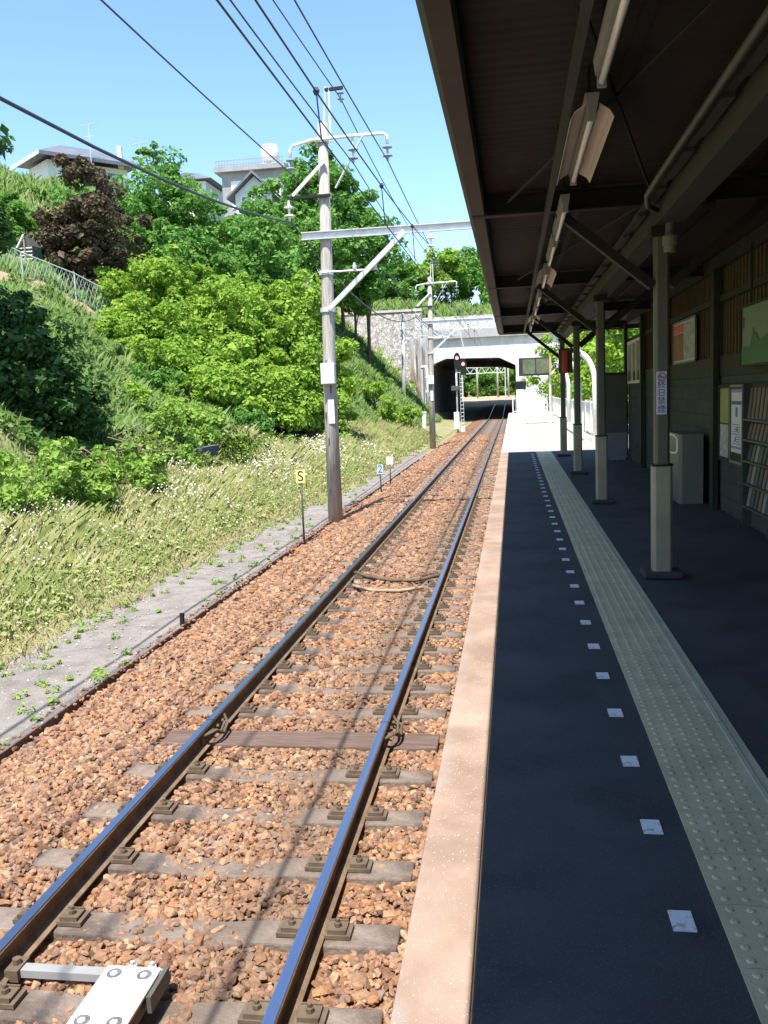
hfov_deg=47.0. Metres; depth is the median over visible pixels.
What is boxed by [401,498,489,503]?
sleeper
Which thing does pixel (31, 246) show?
garden shed
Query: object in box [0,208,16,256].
broadleaf tree
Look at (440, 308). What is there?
verge grass
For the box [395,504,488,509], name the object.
sleeper
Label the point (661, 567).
canopy column
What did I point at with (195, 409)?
shrub
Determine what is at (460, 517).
sleeper
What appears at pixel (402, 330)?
steel gantry
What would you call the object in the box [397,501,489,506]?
sleeper
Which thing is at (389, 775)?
sleeper
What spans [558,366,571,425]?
arched post
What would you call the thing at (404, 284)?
broadleaf tree
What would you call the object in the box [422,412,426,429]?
cable post
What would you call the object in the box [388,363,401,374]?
shrub
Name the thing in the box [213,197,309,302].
broadleaf tree
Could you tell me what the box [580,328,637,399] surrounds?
broadleaf tree
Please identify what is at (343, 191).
broadleaf tree
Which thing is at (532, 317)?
fluorescent lamp
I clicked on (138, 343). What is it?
shrub
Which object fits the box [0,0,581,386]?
sky
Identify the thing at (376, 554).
sleeper
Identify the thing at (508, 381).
pole
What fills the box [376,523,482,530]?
sleeper
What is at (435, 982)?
platform coping
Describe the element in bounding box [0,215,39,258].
broadleaf tree
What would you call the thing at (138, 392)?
shrub
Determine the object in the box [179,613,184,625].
stake
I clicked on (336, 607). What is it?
sleeper
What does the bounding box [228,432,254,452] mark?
weed bush
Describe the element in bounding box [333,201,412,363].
broadleaf tree
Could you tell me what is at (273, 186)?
broadleaf tree
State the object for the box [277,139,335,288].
broadleaf tree
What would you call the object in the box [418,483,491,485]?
sleeper
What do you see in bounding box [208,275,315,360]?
broadleaf tree
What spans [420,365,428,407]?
drain pipe
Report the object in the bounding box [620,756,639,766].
platform marking
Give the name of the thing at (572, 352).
broadleaf tree
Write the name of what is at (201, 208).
broadleaf tree
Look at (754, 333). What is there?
route board
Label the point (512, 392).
broadleaf tree
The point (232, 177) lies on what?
apartment house
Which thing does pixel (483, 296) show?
broadleaf tree
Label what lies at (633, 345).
window
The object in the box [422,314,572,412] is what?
road bridge
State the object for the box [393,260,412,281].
broadleaf tree
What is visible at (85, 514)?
meadow grass
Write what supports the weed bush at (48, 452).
on the ground at (444, 428)
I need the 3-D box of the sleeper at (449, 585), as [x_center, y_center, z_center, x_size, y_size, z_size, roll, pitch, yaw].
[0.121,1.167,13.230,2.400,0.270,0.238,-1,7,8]
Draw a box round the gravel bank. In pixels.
[462,395,553,407]
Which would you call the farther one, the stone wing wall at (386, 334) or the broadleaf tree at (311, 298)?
the stone wing wall at (386, 334)
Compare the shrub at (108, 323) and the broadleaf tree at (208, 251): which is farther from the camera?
the broadleaf tree at (208, 251)
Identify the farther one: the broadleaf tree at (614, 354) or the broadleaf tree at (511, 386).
the broadleaf tree at (511, 386)
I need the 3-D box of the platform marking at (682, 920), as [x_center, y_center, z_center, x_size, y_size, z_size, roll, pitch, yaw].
[0.898,1.232,2.660,0.068,0.004,0.104,-1,7,8]
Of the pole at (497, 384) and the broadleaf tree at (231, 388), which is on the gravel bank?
the pole at (497, 384)
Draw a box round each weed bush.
[0,438,65,499]
[0,449,69,515]
[41,436,115,481]
[47,451,123,512]
[97,439,169,479]
[99,454,167,493]
[159,443,204,470]
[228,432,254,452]
[260,432,295,440]
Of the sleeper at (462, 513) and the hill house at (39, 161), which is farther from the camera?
the hill house at (39, 161)
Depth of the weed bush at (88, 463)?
20.06 m
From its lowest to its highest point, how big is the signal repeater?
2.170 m
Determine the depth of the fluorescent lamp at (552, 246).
8.65 m
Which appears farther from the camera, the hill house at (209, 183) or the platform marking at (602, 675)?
the hill house at (209, 183)
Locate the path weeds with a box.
[0,473,389,746]
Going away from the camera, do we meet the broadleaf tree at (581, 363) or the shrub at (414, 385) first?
the broadleaf tree at (581, 363)
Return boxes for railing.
[512,397,547,412]
[552,397,566,417]
[571,399,592,435]
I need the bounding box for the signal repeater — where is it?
[515,381,525,424]
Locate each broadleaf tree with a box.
[0,123,15,160]
[0,189,41,233]
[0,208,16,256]
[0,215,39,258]
[0,285,116,439]
[0,290,46,403]
[12,184,71,207]
[50,178,88,197]
[88,194,167,280]
[92,266,163,312]
[93,291,171,348]
[108,145,191,239]
[108,244,205,316]
[112,292,206,347]
[143,217,247,314]
[143,332,213,377]
[148,164,247,287]
[170,266,268,351]
[184,333,273,393]
[185,362,267,422]
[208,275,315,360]
[213,177,300,278]
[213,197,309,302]
[237,327,323,432]
[238,366,312,433]
[263,193,319,256]
[264,268,339,363]
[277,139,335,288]
[293,211,367,293]
[297,332,363,432]
[309,159,379,335]
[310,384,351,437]
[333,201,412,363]
[334,251,388,340]
[379,261,399,299]
[390,267,414,291]
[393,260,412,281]
[394,279,426,300]
[395,269,446,301]
[405,246,466,300]
[435,252,483,299]
[449,245,481,301]
[458,368,481,396]
[463,367,503,396]
[467,368,489,396]
[475,251,484,291]
[475,279,490,304]
[493,367,514,395]
[495,367,514,395]
[520,331,585,410]
[565,331,591,400]
[566,343,591,400]
[570,331,606,397]
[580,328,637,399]
[580,328,638,372]
[605,330,638,426]
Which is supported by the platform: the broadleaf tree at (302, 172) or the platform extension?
the platform extension
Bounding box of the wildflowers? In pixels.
[0,433,391,623]
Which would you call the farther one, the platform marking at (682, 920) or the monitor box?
the monitor box
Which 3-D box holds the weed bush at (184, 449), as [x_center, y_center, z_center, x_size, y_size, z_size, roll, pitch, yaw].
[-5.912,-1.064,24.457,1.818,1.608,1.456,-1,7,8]
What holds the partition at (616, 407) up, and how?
on the platform
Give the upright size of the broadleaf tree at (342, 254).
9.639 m
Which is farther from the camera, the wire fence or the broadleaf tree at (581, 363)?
the broadleaf tree at (581, 363)
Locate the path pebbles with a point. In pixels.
(93, 618)
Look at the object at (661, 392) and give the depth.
7.25 m
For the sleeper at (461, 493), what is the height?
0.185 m
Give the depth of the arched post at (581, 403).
33.48 m
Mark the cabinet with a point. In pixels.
(687, 454)
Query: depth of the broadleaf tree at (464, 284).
111.01 m
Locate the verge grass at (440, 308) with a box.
[316,285,492,317]
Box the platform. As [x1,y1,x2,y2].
[415,0,767,1023]
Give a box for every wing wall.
[339,308,422,384]
[409,338,427,404]
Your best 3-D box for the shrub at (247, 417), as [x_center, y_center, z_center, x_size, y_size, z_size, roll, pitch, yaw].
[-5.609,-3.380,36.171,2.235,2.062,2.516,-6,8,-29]
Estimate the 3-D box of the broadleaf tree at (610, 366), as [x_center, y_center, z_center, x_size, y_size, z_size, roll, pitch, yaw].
[12.124,-5.784,35.334,5.625,7.866,5.927,4,10,42]
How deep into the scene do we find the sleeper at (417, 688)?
8.63 m
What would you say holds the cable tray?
attached to the platform
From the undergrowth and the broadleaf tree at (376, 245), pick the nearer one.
the undergrowth
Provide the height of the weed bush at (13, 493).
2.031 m
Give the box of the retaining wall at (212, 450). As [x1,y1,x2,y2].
[113,431,295,476]
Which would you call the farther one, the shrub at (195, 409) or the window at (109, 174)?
the window at (109, 174)
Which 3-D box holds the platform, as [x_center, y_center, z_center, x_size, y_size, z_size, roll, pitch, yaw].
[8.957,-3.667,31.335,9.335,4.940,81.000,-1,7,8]
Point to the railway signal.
(460, 365)
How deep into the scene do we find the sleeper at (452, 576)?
13.82 m
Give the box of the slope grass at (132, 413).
[0,251,442,480]
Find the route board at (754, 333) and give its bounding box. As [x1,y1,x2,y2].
[740,242,767,366]
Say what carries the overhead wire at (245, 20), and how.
attached to the line pole at (325, 235)
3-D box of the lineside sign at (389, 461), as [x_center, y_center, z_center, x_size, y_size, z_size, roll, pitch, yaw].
[0.216,-1.346,30.366,0.240,1.100,0.057,-1,7,8]
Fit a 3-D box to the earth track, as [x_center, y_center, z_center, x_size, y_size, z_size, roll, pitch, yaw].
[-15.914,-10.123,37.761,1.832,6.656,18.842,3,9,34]
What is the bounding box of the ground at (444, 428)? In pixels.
[0,178,591,681]
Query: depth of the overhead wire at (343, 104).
19.95 m
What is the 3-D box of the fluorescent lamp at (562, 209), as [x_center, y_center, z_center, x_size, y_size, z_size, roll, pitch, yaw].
[1.448,-2.490,7.253,0.070,0.315,1.400,-1,7,8]
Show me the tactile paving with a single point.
(721, 803)
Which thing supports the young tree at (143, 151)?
on the ground at (444, 428)
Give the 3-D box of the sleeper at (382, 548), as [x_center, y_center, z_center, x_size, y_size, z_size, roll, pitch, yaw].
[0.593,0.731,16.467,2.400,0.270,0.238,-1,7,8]
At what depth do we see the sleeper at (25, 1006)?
4.13 m
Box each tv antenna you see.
[80,122,96,162]
[131,140,147,157]
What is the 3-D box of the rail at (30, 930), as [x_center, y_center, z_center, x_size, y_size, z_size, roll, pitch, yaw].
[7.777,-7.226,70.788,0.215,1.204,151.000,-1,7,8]
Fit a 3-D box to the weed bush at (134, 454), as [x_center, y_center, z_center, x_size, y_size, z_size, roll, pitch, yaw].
[-6.366,-1.009,22.990,1.748,1.769,1.784,-1,7,8]
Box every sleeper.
[0,903,401,955]
[0,983,383,1023]
[31,844,414,886]
[82,797,425,831]
[123,759,433,787]
[159,729,439,754]
[185,701,446,721]
[209,678,451,696]
[230,659,455,675]
[250,642,459,656]
[264,627,462,639]
[281,613,465,626]
[292,601,467,612]
[302,590,470,601]
[314,580,472,590]
[322,571,474,582]
[334,563,475,573]
[340,556,477,566]
[347,549,478,558]
[352,543,480,551]
[359,537,481,545]
[365,532,482,540]
[370,527,483,535]
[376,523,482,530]
[380,518,485,525]
[383,514,486,520]
[386,511,486,517]
[391,507,487,512]
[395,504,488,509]
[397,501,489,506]
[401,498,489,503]
[407,497,490,500]
[410,492,491,495]
[412,489,491,491]
[414,487,492,490]
[414,495,489,497]
[416,485,492,488]
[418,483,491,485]
[424,479,494,481]
[425,481,493,483]
[426,477,493,479]
[433,469,496,471]
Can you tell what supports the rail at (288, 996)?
on the sleeper
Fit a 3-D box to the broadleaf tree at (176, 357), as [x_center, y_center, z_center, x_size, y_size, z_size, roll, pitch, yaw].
[-9.431,-5.785,38.187,4.514,3.996,3.819,-1,7,8]
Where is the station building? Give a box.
[623,221,767,538]
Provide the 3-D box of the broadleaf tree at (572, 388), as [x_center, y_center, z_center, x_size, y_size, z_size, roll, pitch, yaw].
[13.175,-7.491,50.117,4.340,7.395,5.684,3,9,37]
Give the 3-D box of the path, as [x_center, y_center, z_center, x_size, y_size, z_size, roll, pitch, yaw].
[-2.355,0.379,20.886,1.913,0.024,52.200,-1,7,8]
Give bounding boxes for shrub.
[85,336,124,370]
[92,313,137,342]
[106,334,162,367]
[109,381,152,410]
[132,362,182,396]
[138,400,203,447]
[154,398,205,427]
[159,383,219,414]
[172,370,213,401]
[182,406,228,445]
[232,405,276,438]
[361,376,393,409]
[365,342,394,362]
[375,394,403,422]
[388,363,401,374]
[396,405,422,424]
[401,379,419,397]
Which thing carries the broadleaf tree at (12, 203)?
on the ground at (444, 428)
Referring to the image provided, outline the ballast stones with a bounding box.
[0,434,504,1023]
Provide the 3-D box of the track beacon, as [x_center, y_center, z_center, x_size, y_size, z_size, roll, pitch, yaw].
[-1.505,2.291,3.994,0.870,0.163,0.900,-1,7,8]
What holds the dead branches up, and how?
on the ground at (444, 428)
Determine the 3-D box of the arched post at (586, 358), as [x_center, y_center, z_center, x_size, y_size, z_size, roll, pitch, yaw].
[6.318,-3.555,27.147,0.609,2.795,0.280,-1,7,8]
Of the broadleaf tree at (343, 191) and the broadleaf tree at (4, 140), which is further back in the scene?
the broadleaf tree at (343, 191)
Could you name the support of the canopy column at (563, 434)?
on the platform
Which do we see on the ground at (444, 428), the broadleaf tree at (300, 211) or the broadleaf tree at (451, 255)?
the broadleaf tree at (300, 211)
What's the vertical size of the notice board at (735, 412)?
0.920 m
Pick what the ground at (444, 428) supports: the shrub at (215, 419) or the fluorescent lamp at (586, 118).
the shrub at (215, 419)
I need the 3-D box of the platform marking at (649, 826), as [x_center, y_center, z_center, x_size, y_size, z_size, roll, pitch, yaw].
[0.981,1.154,3.238,0.068,0.004,0.104,-1,7,8]
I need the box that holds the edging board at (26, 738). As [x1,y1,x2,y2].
[0,459,418,764]
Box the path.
[0,453,426,750]
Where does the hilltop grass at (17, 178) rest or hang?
on the ground at (444, 428)
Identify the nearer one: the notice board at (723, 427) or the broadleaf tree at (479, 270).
the notice board at (723, 427)
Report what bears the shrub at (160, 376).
on the ground at (444, 428)
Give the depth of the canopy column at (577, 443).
16.88 m
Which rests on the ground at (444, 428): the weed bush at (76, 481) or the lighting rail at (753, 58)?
the weed bush at (76, 481)
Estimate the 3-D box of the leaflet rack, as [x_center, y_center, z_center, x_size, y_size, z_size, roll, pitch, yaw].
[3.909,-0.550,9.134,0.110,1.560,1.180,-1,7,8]
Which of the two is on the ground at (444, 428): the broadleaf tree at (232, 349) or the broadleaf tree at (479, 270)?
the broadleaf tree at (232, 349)
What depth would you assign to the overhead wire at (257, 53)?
7.71 m
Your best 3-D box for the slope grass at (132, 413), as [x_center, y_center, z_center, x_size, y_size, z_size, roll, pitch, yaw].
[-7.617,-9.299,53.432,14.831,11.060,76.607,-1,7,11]
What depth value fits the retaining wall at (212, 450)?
29.57 m
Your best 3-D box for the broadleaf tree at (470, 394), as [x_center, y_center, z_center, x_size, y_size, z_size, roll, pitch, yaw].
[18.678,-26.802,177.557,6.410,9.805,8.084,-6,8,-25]
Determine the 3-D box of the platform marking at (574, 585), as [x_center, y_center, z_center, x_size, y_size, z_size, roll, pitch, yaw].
[1.570,0.609,7.279,0.068,0.004,0.104,-1,7,8]
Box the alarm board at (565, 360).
[558,348,572,372]
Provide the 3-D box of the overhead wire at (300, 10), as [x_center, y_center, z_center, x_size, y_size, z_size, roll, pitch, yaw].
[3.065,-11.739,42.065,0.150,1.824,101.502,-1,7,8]
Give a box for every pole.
[284,86,471,522]
[413,262,492,447]
[476,368,478,397]
[496,368,498,396]
[507,368,509,396]
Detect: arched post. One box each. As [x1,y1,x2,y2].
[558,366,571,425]
[580,351,596,441]
[580,377,583,432]
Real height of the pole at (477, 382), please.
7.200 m
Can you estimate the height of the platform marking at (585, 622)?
0.004 m
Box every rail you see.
[0,404,496,985]
[261,404,505,1023]
[557,25,767,330]
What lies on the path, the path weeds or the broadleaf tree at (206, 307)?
the path weeds
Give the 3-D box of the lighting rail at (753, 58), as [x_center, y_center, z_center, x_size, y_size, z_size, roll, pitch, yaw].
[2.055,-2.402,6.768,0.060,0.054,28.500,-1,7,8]
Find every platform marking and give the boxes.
[570,584,578,587]
[580,620,590,624]
[588,644,599,648]
[596,672,609,678]
[607,709,623,716]
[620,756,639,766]
[640,819,663,834]
[667,910,696,931]
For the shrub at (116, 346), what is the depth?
32.59 m
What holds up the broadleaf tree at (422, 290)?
on the hill
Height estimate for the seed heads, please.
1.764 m
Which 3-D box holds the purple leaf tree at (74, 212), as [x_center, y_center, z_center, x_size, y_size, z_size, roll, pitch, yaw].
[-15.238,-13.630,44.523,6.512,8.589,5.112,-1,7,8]
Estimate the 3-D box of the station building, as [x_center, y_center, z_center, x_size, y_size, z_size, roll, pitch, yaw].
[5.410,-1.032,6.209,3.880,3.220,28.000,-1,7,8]
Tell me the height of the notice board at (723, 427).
0.920 m
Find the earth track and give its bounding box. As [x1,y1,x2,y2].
[0,271,94,312]
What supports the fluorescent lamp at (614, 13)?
hanging from the platform
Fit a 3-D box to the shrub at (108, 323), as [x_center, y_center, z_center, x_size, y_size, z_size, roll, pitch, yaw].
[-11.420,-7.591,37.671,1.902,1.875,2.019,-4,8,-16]
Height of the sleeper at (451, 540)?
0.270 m
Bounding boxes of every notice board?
[718,385,729,461]
[729,384,742,465]
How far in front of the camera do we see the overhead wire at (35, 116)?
12.41 m
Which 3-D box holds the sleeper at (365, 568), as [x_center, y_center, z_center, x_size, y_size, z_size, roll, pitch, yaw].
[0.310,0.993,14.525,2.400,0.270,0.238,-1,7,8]
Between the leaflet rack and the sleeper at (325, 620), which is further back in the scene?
the sleeper at (325, 620)
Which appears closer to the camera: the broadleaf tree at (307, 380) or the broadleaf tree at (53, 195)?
the broadleaf tree at (307, 380)
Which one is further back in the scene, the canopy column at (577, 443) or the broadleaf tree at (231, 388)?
the broadleaf tree at (231, 388)
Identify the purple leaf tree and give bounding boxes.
[19,152,152,301]
[30,211,88,284]
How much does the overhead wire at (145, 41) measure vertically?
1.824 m
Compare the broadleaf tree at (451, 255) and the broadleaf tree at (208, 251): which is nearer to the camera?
the broadleaf tree at (208, 251)
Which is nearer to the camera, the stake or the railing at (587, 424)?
the stake
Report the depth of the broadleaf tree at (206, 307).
42.50 m
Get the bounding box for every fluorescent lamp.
[527,302,539,324]
[533,291,537,315]
[535,249,556,288]
[535,287,541,306]
[546,215,557,266]
[552,177,569,242]
[557,65,613,185]
[593,0,629,88]
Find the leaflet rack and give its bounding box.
[741,382,767,533]
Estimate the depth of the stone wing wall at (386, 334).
91.29 m
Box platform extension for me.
[501,411,594,451]
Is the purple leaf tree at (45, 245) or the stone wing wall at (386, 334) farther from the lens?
the stone wing wall at (386, 334)
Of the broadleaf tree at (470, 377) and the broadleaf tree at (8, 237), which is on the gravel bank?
the broadleaf tree at (470, 377)
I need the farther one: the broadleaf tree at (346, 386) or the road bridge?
the road bridge
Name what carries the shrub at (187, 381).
on the ground at (444, 428)
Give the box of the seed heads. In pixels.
[0,424,415,653]
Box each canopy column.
[557,341,570,456]
[569,326,586,473]
[590,301,614,503]
[640,236,683,579]
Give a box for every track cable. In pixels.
[352,584,423,592]
[354,571,440,581]
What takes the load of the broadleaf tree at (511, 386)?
on the ground at (444, 428)
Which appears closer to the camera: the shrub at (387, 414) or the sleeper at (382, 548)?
the sleeper at (382, 548)
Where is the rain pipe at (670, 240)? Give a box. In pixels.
[662,198,716,252]
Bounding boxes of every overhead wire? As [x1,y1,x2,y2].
[0,96,457,340]
[100,0,455,326]
[216,0,500,372]
[229,0,470,324]
[254,0,492,360]
[272,0,439,266]
[294,0,478,323]
[377,267,444,334]
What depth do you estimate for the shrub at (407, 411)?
63.73 m
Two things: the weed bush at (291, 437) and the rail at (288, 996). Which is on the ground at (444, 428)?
the weed bush at (291, 437)
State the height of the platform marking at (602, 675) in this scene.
0.004 m
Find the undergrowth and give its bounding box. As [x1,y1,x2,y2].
[26,411,348,517]
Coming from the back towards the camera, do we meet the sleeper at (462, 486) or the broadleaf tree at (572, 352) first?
the broadleaf tree at (572, 352)
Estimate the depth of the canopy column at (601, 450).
12.32 m
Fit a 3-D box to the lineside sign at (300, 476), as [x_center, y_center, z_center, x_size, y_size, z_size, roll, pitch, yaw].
[-1.712,-0.034,18.557,0.200,1.710,0.060,-1,7,8]
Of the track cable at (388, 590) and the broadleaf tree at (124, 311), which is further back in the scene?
the broadleaf tree at (124, 311)
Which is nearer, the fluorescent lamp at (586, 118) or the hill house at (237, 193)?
the fluorescent lamp at (586, 118)
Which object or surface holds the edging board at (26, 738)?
on the ground at (444, 428)
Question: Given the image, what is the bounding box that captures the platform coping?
[390,452,508,1023]
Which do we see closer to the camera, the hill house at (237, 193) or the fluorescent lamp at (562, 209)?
the fluorescent lamp at (562, 209)
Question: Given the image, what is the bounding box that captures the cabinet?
[670,430,703,503]
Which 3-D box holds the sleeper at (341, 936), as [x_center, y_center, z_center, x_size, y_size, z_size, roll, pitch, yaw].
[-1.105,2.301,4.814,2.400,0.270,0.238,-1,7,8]
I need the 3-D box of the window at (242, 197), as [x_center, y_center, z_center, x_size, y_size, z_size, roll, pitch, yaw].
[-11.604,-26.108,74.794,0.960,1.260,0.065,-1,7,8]
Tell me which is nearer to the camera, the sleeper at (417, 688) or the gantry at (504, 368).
the sleeper at (417, 688)
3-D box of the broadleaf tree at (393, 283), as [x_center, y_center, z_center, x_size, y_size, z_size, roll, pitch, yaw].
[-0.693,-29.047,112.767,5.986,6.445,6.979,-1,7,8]
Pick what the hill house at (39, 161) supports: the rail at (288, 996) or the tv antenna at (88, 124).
the tv antenna at (88, 124)
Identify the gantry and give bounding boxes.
[400,313,465,394]
[461,367,505,399]
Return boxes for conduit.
[644,5,767,212]
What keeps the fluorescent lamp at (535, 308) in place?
hanging from the platform
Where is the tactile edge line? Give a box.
[545,445,767,802]
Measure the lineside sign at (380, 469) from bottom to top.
1.040 m
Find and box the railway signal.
[451,353,465,432]
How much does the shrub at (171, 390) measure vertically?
2.216 m
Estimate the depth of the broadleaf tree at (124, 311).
40.09 m
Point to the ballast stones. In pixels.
(30, 786)
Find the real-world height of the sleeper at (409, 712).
0.270 m
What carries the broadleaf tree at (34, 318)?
on the ground at (444, 428)
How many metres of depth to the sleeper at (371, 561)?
15.13 m
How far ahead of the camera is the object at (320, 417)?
42.04 m
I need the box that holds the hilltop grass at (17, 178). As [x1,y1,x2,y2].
[0,160,126,262]
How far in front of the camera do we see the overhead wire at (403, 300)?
25.35 m
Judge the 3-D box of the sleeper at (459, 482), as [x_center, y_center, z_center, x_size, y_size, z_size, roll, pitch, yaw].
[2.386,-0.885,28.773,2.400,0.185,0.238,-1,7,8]
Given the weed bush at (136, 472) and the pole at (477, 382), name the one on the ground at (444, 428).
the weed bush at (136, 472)
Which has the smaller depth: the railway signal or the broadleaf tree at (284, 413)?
the broadleaf tree at (284, 413)
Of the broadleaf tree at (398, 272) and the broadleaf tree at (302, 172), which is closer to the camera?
the broadleaf tree at (302, 172)
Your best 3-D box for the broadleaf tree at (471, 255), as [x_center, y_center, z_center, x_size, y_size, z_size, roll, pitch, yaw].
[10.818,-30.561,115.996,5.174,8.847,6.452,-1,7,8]
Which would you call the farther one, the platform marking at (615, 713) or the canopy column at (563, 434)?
the canopy column at (563, 434)
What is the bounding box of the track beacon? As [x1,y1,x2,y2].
[4,956,170,1023]
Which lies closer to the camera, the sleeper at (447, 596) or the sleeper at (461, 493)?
the sleeper at (447, 596)
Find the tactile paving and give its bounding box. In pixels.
[521,412,767,1023]
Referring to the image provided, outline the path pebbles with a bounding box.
[0,474,389,739]
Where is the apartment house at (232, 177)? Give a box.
[213,143,309,280]
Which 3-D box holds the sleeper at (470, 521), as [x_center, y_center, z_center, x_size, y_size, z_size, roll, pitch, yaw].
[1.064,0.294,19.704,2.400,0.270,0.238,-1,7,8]
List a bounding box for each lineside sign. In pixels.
[295,470,304,544]
[377,465,382,491]
[386,457,392,483]
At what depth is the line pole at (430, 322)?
50.07 m
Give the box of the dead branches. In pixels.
[80,424,184,472]
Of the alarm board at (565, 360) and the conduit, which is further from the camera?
the alarm board at (565, 360)
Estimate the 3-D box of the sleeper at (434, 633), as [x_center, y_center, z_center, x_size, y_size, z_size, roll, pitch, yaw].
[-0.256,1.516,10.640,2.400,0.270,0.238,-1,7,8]
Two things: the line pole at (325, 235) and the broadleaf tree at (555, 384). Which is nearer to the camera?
the line pole at (325, 235)
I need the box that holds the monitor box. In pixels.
[519,356,551,423]
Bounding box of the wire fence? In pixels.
[0,247,112,309]
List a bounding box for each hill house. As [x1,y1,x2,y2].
[10,145,139,192]
[167,172,223,225]
[226,170,281,219]
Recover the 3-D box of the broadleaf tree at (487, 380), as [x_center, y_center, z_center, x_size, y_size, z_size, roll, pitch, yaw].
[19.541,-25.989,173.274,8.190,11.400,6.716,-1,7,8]
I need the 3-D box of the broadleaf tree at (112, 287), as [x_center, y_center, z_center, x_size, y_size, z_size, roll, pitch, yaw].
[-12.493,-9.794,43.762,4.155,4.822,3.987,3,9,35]
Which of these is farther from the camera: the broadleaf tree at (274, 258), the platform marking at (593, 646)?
the broadleaf tree at (274, 258)
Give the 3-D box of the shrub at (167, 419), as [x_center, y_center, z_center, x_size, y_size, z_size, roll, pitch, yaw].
[-7.215,-2.545,28.653,2.705,2.160,2.400,-4,7,-11]
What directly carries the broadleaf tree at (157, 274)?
on the ground at (444, 428)
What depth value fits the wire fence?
40.40 m
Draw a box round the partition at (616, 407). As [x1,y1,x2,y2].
[606,372,626,460]
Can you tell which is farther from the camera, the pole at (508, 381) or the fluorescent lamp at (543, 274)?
the pole at (508, 381)
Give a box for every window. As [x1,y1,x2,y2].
[108,173,122,189]
[241,196,251,204]
[627,337,639,383]
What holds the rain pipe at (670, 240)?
attached to the platform
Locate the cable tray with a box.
[523,0,593,332]
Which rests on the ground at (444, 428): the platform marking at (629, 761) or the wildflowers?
the wildflowers
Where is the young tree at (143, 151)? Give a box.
[135,141,166,202]
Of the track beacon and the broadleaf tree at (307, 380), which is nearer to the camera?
the track beacon
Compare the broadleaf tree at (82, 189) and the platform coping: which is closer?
the platform coping
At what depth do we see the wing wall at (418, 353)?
89.90 m
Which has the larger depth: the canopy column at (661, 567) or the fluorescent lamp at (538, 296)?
the fluorescent lamp at (538, 296)
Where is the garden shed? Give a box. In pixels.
[16,234,41,262]
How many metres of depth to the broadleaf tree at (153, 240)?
50.60 m
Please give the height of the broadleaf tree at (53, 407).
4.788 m
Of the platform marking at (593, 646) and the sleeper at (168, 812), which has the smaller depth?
the platform marking at (593, 646)
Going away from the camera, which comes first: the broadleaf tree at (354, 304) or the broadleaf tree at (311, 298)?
the broadleaf tree at (311, 298)
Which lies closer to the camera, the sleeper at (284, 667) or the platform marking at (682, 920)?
the platform marking at (682, 920)
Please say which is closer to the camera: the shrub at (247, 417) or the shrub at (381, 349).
the shrub at (247, 417)
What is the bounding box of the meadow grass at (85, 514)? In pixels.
[0,416,441,679]
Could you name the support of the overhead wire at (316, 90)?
hanging from the line pole at (325, 235)
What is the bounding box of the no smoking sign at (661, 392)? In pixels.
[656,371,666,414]
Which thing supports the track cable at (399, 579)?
on the ballast stones
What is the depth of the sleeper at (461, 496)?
24.78 m
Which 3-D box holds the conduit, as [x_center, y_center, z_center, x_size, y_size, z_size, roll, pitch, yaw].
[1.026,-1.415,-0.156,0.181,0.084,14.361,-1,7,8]
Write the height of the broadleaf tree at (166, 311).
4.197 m
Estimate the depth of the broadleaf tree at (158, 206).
54.23 m
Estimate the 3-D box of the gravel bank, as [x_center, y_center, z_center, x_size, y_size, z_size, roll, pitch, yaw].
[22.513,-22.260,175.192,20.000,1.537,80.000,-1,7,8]
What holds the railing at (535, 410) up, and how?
on the platform extension

